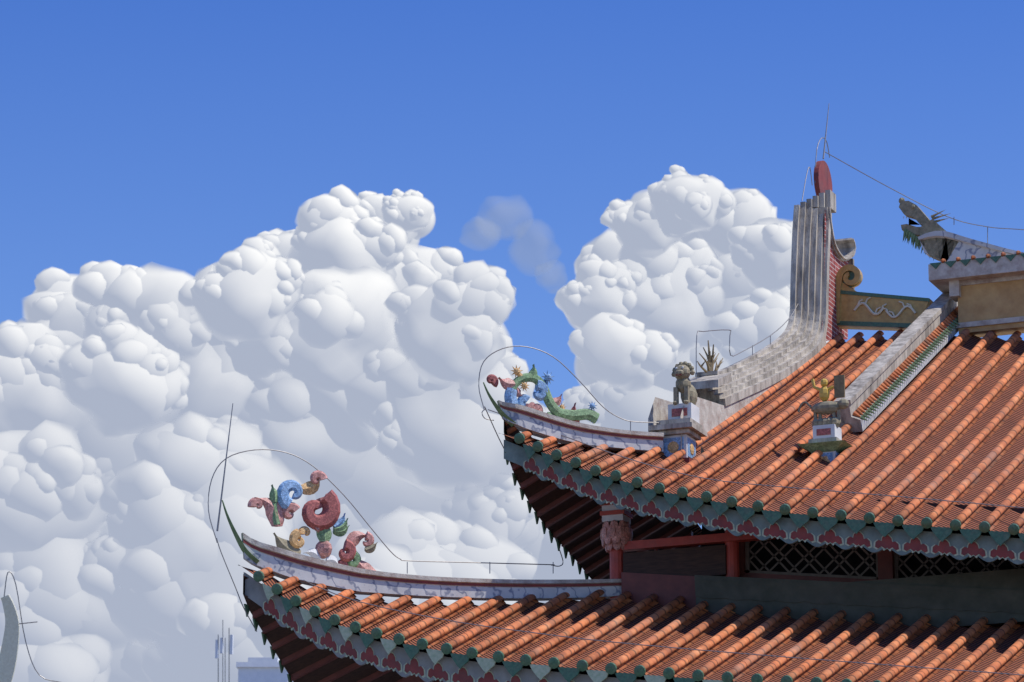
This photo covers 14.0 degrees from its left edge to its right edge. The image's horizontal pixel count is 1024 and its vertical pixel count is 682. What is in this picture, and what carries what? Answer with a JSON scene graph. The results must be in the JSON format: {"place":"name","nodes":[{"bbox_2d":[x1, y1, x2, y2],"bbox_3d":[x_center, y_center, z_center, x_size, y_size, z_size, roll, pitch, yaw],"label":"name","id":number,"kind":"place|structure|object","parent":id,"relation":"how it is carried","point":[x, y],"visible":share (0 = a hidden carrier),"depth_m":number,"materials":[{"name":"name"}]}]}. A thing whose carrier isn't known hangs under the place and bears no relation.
{"place":"outdoors","nodes":[
{"label":"outdoors","id":0,"kind":"place"},
{"bbox_2d":[0,571,59,681],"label":"roof ridge end","id":1,"kind":"structure","parent":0,"point":[9,651],"depth_m":89.06,"materials":[{"name":"metal"}]},
{"bbox_2d":[0,605,182,681],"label":"cloud","id":2,"kind":"structure","parent":0,"point":[55,655],"depth_m":2538.98,"materials":[{"name":"white"}]},
{"bbox_2d":[215,620,292,681],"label":"buildings","id":3,"kind":"structure","parent":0,"point":[259,669],"depth_m":417.90,"materials":[{"name":"concrete"}]},
{"bbox_2d":[0,184,590,681],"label":"cloud","id":4,"kind":"structure","parent":0,"point":[344,340],"depth_m":2538.42,"materials":[{"name":"white"}]},
{"bbox_2d":[403,674,433,681],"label":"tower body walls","id":5,"kind":"structure","parent":0,"point":[413,678],"depth_m":48.66,"materials":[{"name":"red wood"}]},
{"bbox_2d":[278,594,702,681],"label":"end cap","id":6,"kind":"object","parent":5,"relation":"on","point":[525,667],"depth_m":47.25,"materials":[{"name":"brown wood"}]},
{"bbox_2d":[239,565,1023,681],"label":"roof tiles","id":7,"kind":"object","parent":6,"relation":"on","point":[978,645],"visible":0.98,"depth_m":47.58,"materials":[{"name":"orange tile"}]},
{"bbox_2d":[243,574,442,681],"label":"eave underside","id":8,"kind":"object","parent":7,"relation":"attached to","point":[304,660],"visible":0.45,"depth_m":49.01,"materials":[{"name":"brown wood"}]},
{"bbox_2d":[241,533,620,600],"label":"hip ridge","id":9,"kind":"structure","parent":7,"relation":"on","point":[284,564],"depth_m":48.91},
{"bbox_2d":[222,500,258,563],"bbox_3d":[-3.116,2.226,48.353,0.385,0.741,0.385,-6,-16,21],"label":"ridge tip","id":10,"kind":"object","parent":9,"relation":"attached to","point":[243,548],"visible":1,"depth_m":48.28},
{"bbox_2d":[247,470,377,570],"bbox_3d":[-2.293,2.120,48.754,1.715,1.237,0.206,6,-16,-20],"label":"ridge ornament","id":11,"kind":"object","parent":9,"relation":"on","point":[278,504],"visible":1,"depth_m":48.69,"materials":[{"name":"ceramic"}]},
{"bbox_2d":[253,570,880,681],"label":"roof tile ends","id":12,"kind":"object","parent":7,"relation":"attached to","point":[541,672],"visible":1,"depth_m":46.77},
{"bbox_2d":[208,105,1023,675],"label":"lightning wires","id":13,"kind":"object","parent":7,"relation":"on","point":[612,453],"visible":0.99,"depth_m":48.86,"materials":[{"name":"metal"}]},
{"bbox_2d":[600,447,1023,627],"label":"storey","id":14,"kind":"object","parent":7,"relation":"on","point":[718,570],"visible":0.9,"depth_m":49.21,"materials":[{"name":"red wood"}]},
{"bbox_2d":[500,329,1023,532],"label":"roof tiles","id":15,"kind":"object","parent":14,"relation":"on","point":[947,423],"visible":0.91,"depth_m":50.92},
{"bbox_2d":[497,400,663,453],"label":"hip ridge","id":16,"kind":"structure","parent":15,"relation":"on","point":[540,424],"depth_m":50.26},
{"bbox_2d":[483,382,515,426],"bbox_3d":[-0.128,0.767,50.057,0.342,0.520,0.342,-6,-16,21],"label":"ridge tip","id":17,"kind":"object","parent":16,"relation":"attached to","point":[499,410],"visible":1,"depth_m":50.00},
{"bbox_2d":[486,364,599,423],"bbox_3d":[0.380,0.638,50.310,1.465,0.702,0.136,6,-16,-22],"label":"ridge ornament","id":18,"kind":"object","parent":16,"relation":"on","point":[512,393],"visible":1,"depth_m":50.27,"materials":[{"name":"ceramic"}]},
{"bbox_2d":[504,421,701,600],"bbox_3d":[1.782,2.903,52.618,1.251,2.610,7.000,-6,-16,21],"label":"eave underside","id":19,"kind":"object","parent":15,"relation":"attached to","point":[571,522],"visible":0.22,"depth_m":51.20,"materials":[{"name":"brown wood"}]},
{"bbox_2d":[648,361,706,462],"bbox_3d":[2.028,0.906,51.007,0.560,1.337,0.560,-6,-16,21],"label":"lion statue","id":20,"kind":"object","parent":15,"relation":"on","point":[675,426],"visible":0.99,"depth_m":50.86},
{"bbox_2d":[648,190,835,457],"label":"roof ridge","id":21,"kind":"structure","parent":15,"relation":"on","point":[734,388],"depth_m":56.16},
{"bbox_2d":[695,340,722,376],"bbox_3d":[2.470,0.196,52.761,0.300,0.513,1.108,-6,-16,21],"label":"spiky plant ornament","id":22,"kind":"object","parent":21,"relation":"on","point":[710,362],"visible":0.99,"depth_m":52.80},
{"bbox_2d":[814,160,831,195],"bbox_3d":[4.324,-2.191,57.958,0.070,0.634,0.634,-6,-16,21],"label":"roof finial","id":23,"kind":"object","parent":21,"relation":"on","point":[822,179],"visible":0.83,"depth_m":57.83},
{"bbox_2d":[504,440,1023,564],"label":"roof fascia","id":24,"kind":"structure","parent":15,"relation":"attached to","point":[960,547],"depth_m":48.44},
{"bbox_2d":[514,433,1023,545],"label":"roof tile ends","id":25,"kind":"object","parent":15,"relation":"attached to","point":[942,534],"visible":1,"depth_m":48.40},
{"bbox_2d":[537,453,1019,537],"bbox_3d":[7.582,2.056,47.299,16.000,2.902,1.271,-6,-16,21],"label":"end cap","id":26,"kind":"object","parent":15,"relation":"attached to","point":[816,519],"depth_m":48.76,"materials":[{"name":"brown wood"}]},
{"bbox_2d":[797,375,851,462],"bbox_3d":[3.811,1.087,51.045,0.673,1.355,0.480,-6,-16,21],"label":"figurine on pedestal","id":27,"kind":"object","parent":15,"relation":"attached to","point":[829,442],"visible":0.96,"depth_m":50.99,"materials":[{"name":"white paint"}]},
{"bbox_2d":[822,212,848,340],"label":"gable wall","id":28,"kind":"structure","parent":15,"relation":"on","point":[834,329],"depth_m":57.27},
{"bbox_2d":[836,264,932,330],"bbox_3d":[5.091,-0.587,57.246,1.376,0.996,0.258,-6,-16,21],"label":"scroll panel","id":29,"kind":"object","parent":15,"relation":"on","point":[855,310],"visible":1,"depth_m":57.18,"materials":[{"name":"ochre painted plaster"},{"name":"green paint"},{"name":"pale plaster"}]},
{"bbox_2d":[834,293,958,431],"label":"roof ridge","id":30,"kind":"structure","parent":15,"relation":"on","point":[892,370],"depth_m":54.21,"materials":[{"name":"paint"}]},
{"bbox_2d":[918,231,1023,337],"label":"ridge","id":31,"kind":"structure","parent":15,"relation":"on","point":[981,283],"depth_m":56.53,"materials":[{"name":"paint"}]},
{"bbox_2d":[899,198,958,261],"bbox_3d":[5.740,-1.520,57.201,0.886,1.024,0.218,-6,-16,21],"label":"dragon ornament","id":32,"kind":"object","parent":31,"relation":"on","point":[909,209],"visible":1,"depth_m":57.16,"materials":[{"name":"grey stone"}]},
{"bbox_2d":[244,572,646,681],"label":"roof fascia","id":33,"kind":"structure","parent":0,"point":[421,665],"depth_m":47.33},
{"bbox_2d":[0,0,1023,555],"label":"sky","id":34,"kind":"structure","parent":0,"point":[172,135],"materials":[{"name":"blue"}]},
{"bbox_2d":[554,165,828,431],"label":"cloud","id":35,"kind":"structure","parent":0,"point":[667,267],"depth_m":2556.23,"materials":[{"name":"white"}]},
{"bbox_2d":[818,207,855,289],"bbox_3d":[4.421,-1.245,57.787,0.360,0.935,1.239,-6,-16,21],"label":"gable coping","id":36,"kind":"object","parent":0,"point":[844,249],"visible":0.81,"depth_m":58.09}
]}

